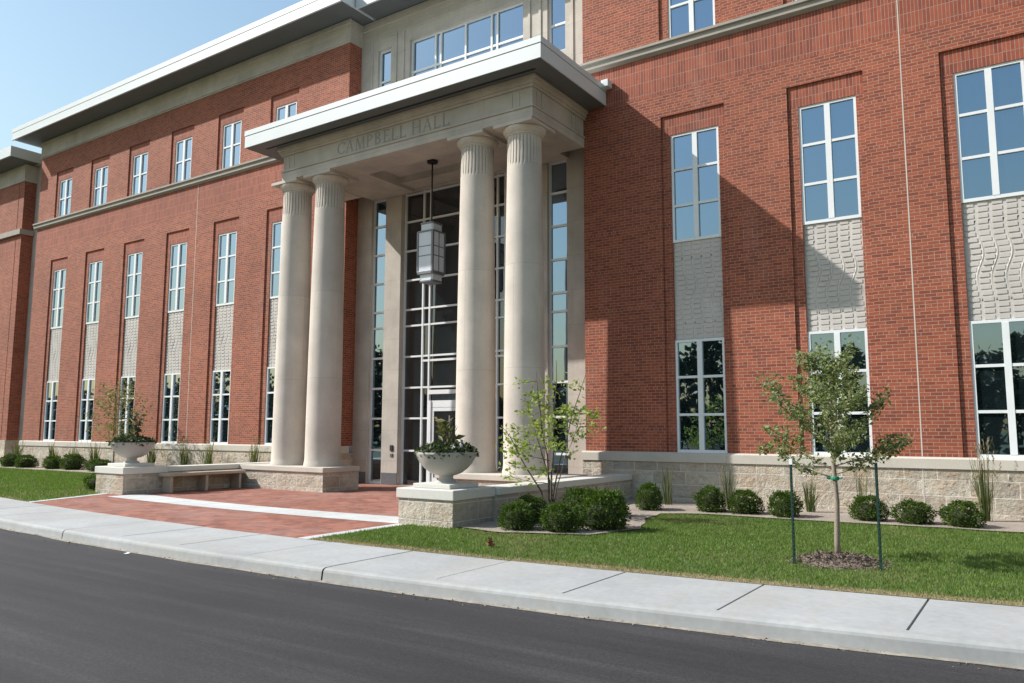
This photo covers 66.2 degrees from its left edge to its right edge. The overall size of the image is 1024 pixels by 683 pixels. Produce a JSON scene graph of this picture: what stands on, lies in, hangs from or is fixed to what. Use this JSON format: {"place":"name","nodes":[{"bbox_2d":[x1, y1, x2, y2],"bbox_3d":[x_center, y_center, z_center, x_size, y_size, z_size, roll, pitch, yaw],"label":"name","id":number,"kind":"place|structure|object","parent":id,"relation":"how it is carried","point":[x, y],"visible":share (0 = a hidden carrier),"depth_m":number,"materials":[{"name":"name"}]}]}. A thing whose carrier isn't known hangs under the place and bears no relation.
{"place":"outdoors","nodes":[
{"label":"outdoors","id":0,"kind":"place"},
{"bbox_2d":[0,467,101,501],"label":"lawn","id":1,"kind":"structure","parent":0,"point":[48,488],"depth_m":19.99,"materials":[{"name":"green plant"}]},
{"bbox_2d":[0,464,94,472],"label":"planting bed","id":2,"kind":"object","parent":1,"relation":"on","point":[42,468],"visible":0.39,"depth_m":30.74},
{"bbox_2d":[0,453,18,466],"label":"boxwood shrub","id":3,"kind":"object","parent":2,"relation":"on","point":[7,460],"visible":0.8,"depth_m":32.95,"materials":[{"name":"green plant"}]},
{"bbox_2d":[12,439,24,456],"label":"reed clump","id":4,"kind":"object","parent":2,"relation":"on","point":[17,450],"visible":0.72,"depth_m":33.60,"materials":[{"name":"green plant"}]},
{"bbox_2d":[14,454,39,467],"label":"boxwood shrub","id":5,"kind":"object","parent":2,"relation":"on","point":[20,462],"visible":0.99,"depth_m":32.22,"materials":[{"name":"green plant"}]},
{"bbox_2d":[41,455,62,468],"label":"boxwood shrub","id":6,"kind":"object","parent":2,"relation":"on","point":[52,462],"visible":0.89,"depth_m":31.16,"materials":[{"name":"green plant"}]},
{"bbox_2d":[48,440,58,455],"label":"reed clump","id":7,"kind":"object","parent":2,"relation":"on","point":[51,452],"visible":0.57,"depth_m":31.99,"materials":[{"name":"green plant"}]},
{"bbox_2d":[56,453,86,469],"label":"boxwood shrub","id":8,"kind":"object","parent":2,"relation":"on","point":[66,462],"visible":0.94,"depth_m":30.56,"materials":[{"name":"green plant"}]},
{"bbox_2d":[67,440,81,458],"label":"reed clump","id":9,"kind":"object","parent":2,"relation":"on","point":[73,452],"visible":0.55,"depth_m":31.09,"materials":[{"name":"plant"}]},
{"bbox_2d":[87,438,101,463],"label":"reed clump","id":10,"kind":"object","parent":2,"relation":"on","point":[96,454],"visible":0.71,"depth_m":30.23,"materials":[{"name":"plant"}]},
{"bbox_2d":[84,457,110,470],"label":"boxwood shrub","id":11,"kind":"object","parent":2,"relation":"on","point":[99,461],"visible":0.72,"depth_m":29.39,"materials":[{"name":"green plant"}]},
{"bbox_2d":[76,379,150,462],"bbox_3d":[-13.934,3.015,27.903,2.394,3.400,2.537,-4,-8,34],"label":"pale sapling","id":12,"kind":"object","parent":2,"relation":"on","point":[111,426],"visible":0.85,"depth_m":27.81,"materials":[{"name":"green plant"}]},
{"bbox_2d":[144,436,161,462],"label":"reed clump","id":13,"kind":"object","parent":2,"relation":"on","point":[152,452],"visible":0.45,"depth_m":28.12,"materials":[{"name":"green plant"}]},
{"bbox_2d":[178,435,194,464],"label":"reed clump","id":14,"kind":"object","parent":2,"relation":"on","point":[184,461],"visible":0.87,"depth_m":27.01,"materials":[{"name":"green plant"}]},
{"bbox_2d":[200,437,217,463],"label":"reed clump","id":15,"kind":"object","parent":2,"relation":"on","point":[208,459],"visible":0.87,"depth_m":26.33,"materials":[{"name":"green plant"}]},
{"bbox_2d":[246,437,263,462],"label":"reed clump","id":16,"kind":"object","parent":2,"relation":"on","point":[254,455],"visible":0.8,"depth_m":25.05,"materials":[{"name":"green plant"}]},
{"bbox_2d":[81,472,95,490],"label":"boxwood shrub","id":17,"kind":"object","parent":1,"relation":"on","point":[89,482],"visible":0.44,"depth_m":20.49,"materials":[{"name":"green plant"}]},
{"bbox_2d":[95,462,269,494],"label":"garden wall","id":18,"kind":"structure","parent":1,"relation":"on","point":[116,480],"depth_m":19.84,"materials":[{"name":"stone"}]},
{"bbox_2d":[108,442,154,466],"bbox_3d":[-9.732,2.883,20.103,1.070,0.599,1.070,-4,-8,34],"label":"planter","id":19,"kind":"object","parent":18,"relation":"on","point":[130,453],"visible":0.94,"depth_m":19.80,"materials":[{"name":"stone"}]},
{"bbox_2d":[107,433,156,446],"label":"plants","id":20,"kind":"object","parent":19,"relation":"in","point":[135,438],"visible":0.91,"depth_m":19.85,"materials":[{"name":"green plant"}]},
{"bbox_2d":[128,412,146,435],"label":"tall plant","id":21,"kind":"object","parent":19,"relation":"in","point":[136,429],"visible":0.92,"depth_m":20.15,"materials":[{"name":"green plant"}]},
{"bbox_2d":[32,483,408,537],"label":"plaza","id":22,"kind":"structure","parent":0,"point":[374,499],"depth_m":16.10,"materials":[{"name":"brick"}]},
{"bbox_2d":[158,469,245,492],"bbox_3d":[-8.153,3.681,20.756,0.440,0.490,2.330,-4,-8,34],"label":"stone bench","id":23,"kind":"object","parent":22,"relation":"on","point":[167,485],"visible":1,"depth_m":20.66,"materials":[{"name":"beige stone"}]},
{"bbox_2d":[29,493,405,538],"bbox_3d":[-6.609,3.337,15.549,10.778,0.001,2.260,-5,-8,37],"label":"plaza edging","id":24,"kind":"object","parent":22,"relation":"on","point":[321,535],"visible":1,"depth_m":12.69,"materials":[{"name":"concrete"}]},
{"bbox_2d":[108,494,397,522],"bbox_3d":[-5.500,3.431,16.324,9.550,0.001,1.173,-4,-8,34],"label":"concrete band","id":25,"kind":"object","parent":22,"relation":"on","point":[288,511],"visible":0.94,"depth_m":15.72,"materials":[{"name":"white concrete"}]},
{"bbox_2d":[0,0,1023,519],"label":"campus building","id":26,"kind":"structure","parent":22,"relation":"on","point":[670,228],"depth_m":18.96,"materials":[{"name":"red brick"}]},
{"bbox_2d":[43,381,58,440],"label":"window","id":27,"kind":"structure","parent":26,"relation":"in","point":[52,386],"depth_m":33.53,"materials":[{"name":"glass"}]},
{"bbox_2d":[50,268,65,328],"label":"window","id":28,"kind":"structure","parent":26,"relation":"in","point":[59,275],"depth_m":34.07,"materials":[{"name":"glass"}]},
{"bbox_2d":[58,178,71,216],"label":"window","id":29,"kind":"structure","parent":26,"relation":"in","point":[65,185],"depth_m":34.57,"materials":[{"name":"glass"}]},
{"bbox_2d":[78,378,94,441],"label":"window","id":30,"kind":"structure","parent":26,"relation":"in","point":[88,385],"depth_m":31.93,"materials":[{"name":"glass"}]},
{"bbox_2d":[86,260,101,323],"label":"window","id":31,"kind":"structure","parent":26,"relation":"in","point":[95,268],"depth_m":32.47,"materials":[{"name":"glass"}]},
{"bbox_2d":[93,165,107,205],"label":"window","id":32,"kind":"structure","parent":26,"relation":"in","point":[101,174],"depth_m":32.96,"materials":[{"name":"glass"}]},
{"bbox_2d":[118,376,135,434],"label":"window","id":33,"kind":"structure","parent":26,"relation":"in","point":[129,378],"depth_m":30.31,"materials":[{"name":"white metal"}]},
{"bbox_2d":[124,251,142,318],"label":"window","id":34,"kind":"structure","parent":26,"relation":"in","point":[134,267],"depth_m":30.86,"materials":[{"name":"glass"}]},
{"bbox_2d":[132,152,147,194],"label":"window","id":35,"kind":"structure","parent":26,"relation":"in","point":[139,181],"depth_m":31.36,"materials":[{"name":"glass"}]},
{"bbox_2d":[161,373,180,442],"bbox_3d":[-12.433,2.432,28.679,1.050,2.540,0.081,-4,-8,34],"label":"window","id":36,"kind":"structure","parent":26,"relation":"in","point":[171,390],"depth_m":28.70,"materials":[{"name":"glass"}]},
{"bbox_2d":[167,242,186,312],"bbox_3d":[-12.422,-2.382,29.226,1.050,2.590,0.081,-4,-8,34],"label":"window","id":37,"kind":"structure","parent":26,"relation":"in","point":[178,254],"depth_m":29.25,"materials":[{"name":"glass"}]},
{"bbox_2d":[174,137,191,182],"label":"window","id":38,"kind":"structure","parent":26,"relation":"in","point":[183,147],"depth_m":29.75,"materials":[{"name":"glass"}]},
{"bbox_2d":[209,370,230,443],"bbox_3d":[-10.031,2.256,27.074,1.050,2.540,0.081,-4,-8,34],"label":"window","id":39,"kind":"structure","parent":26,"relation":"in","point":[220,396],"depth_m":27.09,"materials":[{"name":"glass"}]},
{"bbox_2d":[216,231,236,305],"bbox_3d":[-10.019,-2.558,27.621,1.050,2.590,0.081,-4,-8,34],"label":"window","id":40,"kind":"structure","parent":26,"relation":"in","point":[225,285],"depth_m":27.64,"materials":[{"name":"glass"}]},
{"bbox_2d":[222,120,241,168],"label":"window","id":41,"kind":"structure","parent":26,"relation":"in","point":[232,131],"depth_m":28.14,"materials":[{"name":"blue glass"}]},
{"bbox_2d":[264,367,274,444],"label":"window","id":42,"kind":"structure","parent":26,"relation":"in","point":[270,377],"depth_m":25.68,"materials":[{"name":"glass"}]},
{"bbox_2d":[269,221,281,298],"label":"window","id":43,"kind":"structure","parent":26,"relation":"in","point":[276,226],"depth_m":26.20,"materials":[{"name":"glass"}]},
{"bbox_2d":[276,101,296,120],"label":"window","id":44,"kind":"structure","parent":26,"relation":"in","point":[288,110],"depth_m":26.56,"materials":[{"name":"glass"}]},
{"bbox_2d":[380,49,390,86],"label":"window","id":45,"kind":"structure","parent":26,"relation":"in","point":[385,56],"depth_m":24.94,"materials":[{"name":"blue glass"}]},
{"bbox_2d":[416,159,445,284],"bbox_3d":[-2.193,-3.278,21.424,0.580,3.419,0.580,-4,-8,34],"label":"hanging lantern","id":46,"kind":"object","parent":26,"relation":"hanging from","point":[431,255],"visible":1,"depth_m":21.16,"materials":[{"name":"white glass"}]},
{"bbox_2d":[430,407,455,481],"bbox_3d":[-1.888,2.975,22.167,1.070,2.220,0.148,-4,-8,34],"label":"door","id":47,"kind":"structure","parent":26,"relation":"in","point":[445,413],"depth_m":22.36,"materials":[{"name":"white metal"}]},
{"bbox_2d":[411,1,522,76],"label":"window","id":48,"kind":"structure","parent":26,"relation":"in","point":[503,27],"depth_m":23.10,"materials":[{"name":"blue glass"}]},
{"bbox_2d":[549,0,564,49],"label":"window","id":49,"kind":"structure","parent":26,"relation":"in","point":[556,7],"depth_m":21.39,"materials":[{"name":"blue glass"}]},
{"bbox_2d":[668,0,714,37],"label":"window","id":50,"kind":"structure","parent":26,"relation":"in","point":[684,16],"depth_m":18.58,"materials":[{"name":"blue glass"}]},
{"bbox_2d":[671,125,720,242],"bbox_3d":[4.241,-3.607,18.093,1.155,2.590,0.081,-4,-8,34],"label":"window","id":51,"kind":"structure","parent":26,"relation":"in","point":[696,213],"depth_m":18.09,"materials":[{"name":"blue glass"}]},
{"bbox_2d":[675,337,726,452],"bbox_3d":[4.230,1.207,17.547,1.155,2.540,0.081,-4,-8,34],"label":"window","id":52,"kind":"structure","parent":26,"relation":"in","point":[700,363],"depth_m":17.54,"materials":[{"name":"clear glass"}]},
{"bbox_2d":[798,95,861,224],"bbox_3d":[6.663,-3.785,16.475,1.155,2.590,0.081,-4,-8,34],"label":"window","id":53,"kind":"structure","parent":26,"relation":"in","point":[829,157],"depth_m":16.46,"materials":[{"name":"blue glass"}]},
{"bbox_2d":[807,328,872,455],"bbox_3d":[6.652,1.029,15.929,1.155,2.540,0.081,-4,-8,34],"label":"window","id":54,"kind":"structure","parent":26,"relation":"in","point":[837,337],"depth_m":15.87,"materials":[{"name":"glass"}]},
{"bbox_2d":[953,58,1023,203],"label":"window","id":55,"kind":"structure","parent":26,"relation":"in","point":[989,100],"depth_m":14.86,"materials":[{"name":"blue glass"}]},
{"bbox_2d":[969,318,1023,458],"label":"window","id":56,"kind":"structure","parent":26,"relation":"in","point":[996,346],"depth_m":14.40,"materials":[{"name":"glass"}]},
{"bbox_2d":[62,526,393,579],"bbox_3d":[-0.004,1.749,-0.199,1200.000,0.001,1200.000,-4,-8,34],"label":"ground","id":57,"kind":"structure","parent":0,"point":[300,538],"depth_m":9.98,"materials":[{"name":"grey concrete"}]},
{"bbox_2d":[0,516,1023,666],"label":"kerb","id":58,"kind":"structure","parent":57,"relation":"on","point":[987,650],"depth_m":7.31,"materials":[{"name":"concrete"}]},
{"bbox_2d":[434,417,464,441],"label":"tall plant","id":59,"kind":"object","parent":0,"point":[446,429],"visible":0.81,"depth_m":13.60,"materials":[{"name":"green plant"}]},
{"bbox_2d":[0,529,1023,682],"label":"road","id":60,"kind":"structure","parent":0,"point":[71,612],"depth_m":6.50,"materials":[{"name":"grey asphalt"}]},
{"bbox_2d":[5,529,1016,670],"bbox_3d":[-3.655,2.895,10.383,21.836,0.034,1.197,-4,-8,34],"label":"gutter grit","id":61,"kind":"object","parent":60,"relation":"on","point":[517,607],"visible":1,"depth_m":7.65,"materials":[{"name":"grey stone"}]},
{"bbox_2d":[0,527,1023,669],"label":"kerb footing","id":62,"kind":"object","parent":60,"relation":"on","point":[731,634],"visible":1,"depth_m":7.33,"materials":[{"name":"grey concrete"}]},
{"bbox_2d":[0,497,1023,641],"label":"pavement","id":63,"kind":"structure","parent":0,"point":[993,621],"depth_m":8.27,"materials":[{"name":"concrete"}]},
{"bbox_2d":[309,513,1023,606],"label":"lawn","id":64,"kind":"structure","parent":0,"point":[740,568],"depth_m":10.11,"materials":[{"name":"green plant"}]},
{"bbox_2d":[486,538,494,546],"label":"dry leaf","id":65,"kind":"object","parent":64,"relation":"on","point":[490,542],"visible":1,"depth_m":10.67,"materials":[{"name":"brown plant"}]},
{"bbox_2d":[396,473,631,528],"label":"garden wall","id":66,"kind":"structure","parent":64,"relation":"on","point":[449,508],"depth_m":13.32,"materials":[{"name":"stone"}]},
{"bbox_2d":[413,452,477,488],"bbox_3d":[-1.137,2.211,13.565,1.070,0.599,1.070,-4,-8,34],"label":"planter","id":67,"kind":"object","parent":66,"relation":"on","point":[447,469],"visible":0.9,"depth_m":13.24,"materials":[{"name":"stone"}]},
{"bbox_2d":[414,438,479,460],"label":"plants","id":68,"kind":"object","parent":67,"relation":"in","point":[453,446],"visible":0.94,"depth_m":13.33,"materials":[{"name":"green plant"}]},
{"bbox_2d":[457,499,1023,533],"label":"planting bed","id":69,"kind":"object","parent":64,"relation":"on","point":[638,517],"visible":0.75,"depth_m":13.84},
{"bbox_2d":[496,498,536,530],"bbox_3d":[0.079,2.758,12.522,0.664,0.506,0.707,1,-6,-3],"label":"boxwood shrub","id":70,"kind":"object","parent":69,"relation":"on","point":[514,516],"visible":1,"depth_m":12.38,"materials":[{"name":"green plant"}]},
{"bbox_2d":[518,492,547,523],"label":"boxwood shrub","id":71,"kind":"object","parent":69,"relation":"on","point":[534,502],"visible":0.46,"depth_m":13.34,"materials":[{"name":"green plant"}]},
{"bbox_2d":[495,361,606,512],"bbox_3d":[0.676,1.779,14.287,2.330,2.869,1.272,-4,-8,34],"label":"multi stem tree","id":72,"kind":"object","parent":69,"relation":"on","point":[551,444],"visible":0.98,"depth_m":14.30,"materials":[{"name":"green plant"}]},
{"bbox_2d":[535,500,582,532],"bbox_3d":[0.731,2.741,12.298,0.778,0.501,0.692,-2,-7,15],"label":"boxwood shrub","id":73,"kind":"object","parent":69,"relation":"on","point":[560,520],"visible":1,"depth_m":12.14,"materials":[{"name":"green plant"}]},
{"bbox_2d":[561,486,590,525],"bbox_3d":[1.106,2.766,13.188,0.681,0.688,0.865,3,-7,-23],"label":"boxwood shrub","id":74,"kind":"object","parent":69,"relation":"on","point":[576,491],"visible":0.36,"depth_m":13.10,"materials":[{"name":"green plant"}]},
{"bbox_2d":[573,487,631,531],"bbox_3d":[1.454,2.676,12.549,1.003,0.717,0.906,1,-6,-4],"label":"boxwood shrub","id":75,"kind":"object","parent":69,"relation":"on","point":[603,510],"visible":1,"depth_m":12.37,"materials":[{"name":"green plant"}]},
{"bbox_2d":[635,482,663,510],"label":"boxwood shrub","id":76,"kind":"object","parent":69,"relation":"on","point":[648,499],"visible":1,"depth_m":15.48,"materials":[{"name":"green plant"}]},
{"bbox_2d":[659,466,674,504],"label":"reed clump","id":77,"kind":"object","parent":69,"relation":"on","point":[667,484],"visible":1,"depth_m":16.65,"materials":[{"name":"green plant"}]},
{"bbox_2d":[691,483,726,512],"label":"boxwood shrub","id":78,"kind":"object","parent":69,"relation":"on","point":[708,502],"visible":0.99,"depth_m":15.18,"materials":[{"name":"green plant"}]},
{"bbox_2d":[720,456,737,508],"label":"reed clump","id":79,"kind":"object","parent":69,"relation":"on","point":[727,493],"visible":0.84,"depth_m":15.70,"materials":[{"name":"green plant"}]},
{"bbox_2d":[724,487,765,513],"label":"boxwood shrub","id":80,"kind":"object","parent":69,"relation":"on","point":[742,502],"visible":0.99,"depth_m":14.83,"materials":[{"name":"green plant"}]},
{"bbox_2d":[767,489,805,517],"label":"boxwood shrub","id":81,"kind":"object","parent":69,"relation":"on","point":[781,505],"visible":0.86,"depth_m":14.34,"materials":[{"name":"green plant"}]},
{"bbox_2d":[800,479,819,511],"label":"reed clump","id":82,"kind":"object","parent":69,"relation":"on","point":[810,501],"visible":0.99,"depth_m":15.22,"materials":[{"name":"green plant"}]},
{"bbox_2d":[855,464,870,501],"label":"reed clump","id":83,"kind":"object","parent":69,"relation":"on","point":[860,489],"visible":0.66,"depth_m":14.94,"materials":[{"name":"plant"}]},
{"bbox_2d":[844,494,890,521],"bbox_3d":[6.272,2.942,13.845,0.790,0.493,0.622,-3,-7,25],"label":"boxwood shrub","id":84,"kind":"object","parent":69,"relation":"on","point":[863,509],"visible":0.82,"depth_m":13.73,"materials":[{"name":"green plant"}]},
{"bbox_2d":[889,498,939,524],"bbox_3d":[6.860,2.904,13.424,0.772,0.474,0.679,-1,-7,6],"label":"boxwood shrub","id":85,"kind":"object","parent":69,"relation":"on","point":[909,513],"visible":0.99,"depth_m":13.29,"materials":[{"name":"green plant"}]},
{"bbox_2d":[938,498,987,527],"bbox_3d":[7.454,2.842,13.011,0.704,0.501,0.815,2,-7,-12],"label":"boxwood shrub","id":86,"kind":"object","parent":69,"relation":"on","point":[960,514],"visible":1,"depth_m":12.85,"materials":[{"name":"green plant"}]},
{"bbox_2d":[966,438,1000,520],"bbox_3d":[8.304,2.410,13.830,0.572,1.470,0.556,-4,-8,34],"label":"reed clump","id":87,"kind":"object","parent":69,"relation":"on","point":[986,498],"visible":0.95,"depth_m":13.75,"materials":[{"name":"green plant"}]},
{"bbox_2d":[789,459,795,563],"bbox_3d":[3.378,2.091,9.443,0.038,1.350,0.042,-4,-8,34],"label":"tree stake","id":88,"kind":"object","parent":64,"relation":"on","point":[792,508],"visible":0.96,"depth_m":9.44,"materials":[{"name":"green metal"}]},
{"bbox_2d":[755,334,914,552],"bbox_3d":[3.886,1.313,9.812,1.881,2.824,1.665,1,-7,-9],"label":"young tree","id":89,"kind":"object","parent":64,"relation":"on","point":[838,365],"visible":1,"depth_m":9.69,"materials":[{"name":"green plant"}]},
{"bbox_2d":[827,476,842,479],"bbox_3d":[4.008,1.697,9.743,0.188,0.045,0.101,-4,-8,34],"label":"tree tie","id":90,"kind":"object","parent":89,"relation":"attached to","point":[834,477],"visible":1,"depth_m":9.70,"materials":[{"name":"green plastic"}]},
{"bbox_2d":[786,548,893,571],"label":"bark mulch","id":91,"kind":"object","parent":64,"relation":"on","point":[844,560],"visible":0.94,"depth_m":9.30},
{"bbox_2d":[874,463,882,571],"bbox_3d":[4.192,2.055,8.970,0.032,1.320,0.038,-4,-8,34],"label":"tree stake","id":92,"kind":"object","parent":64,"relation":"on","point":[878,517],"visible":0.96,"depth_m":8.96,"materials":[{"name":"green metal"}]}
]}

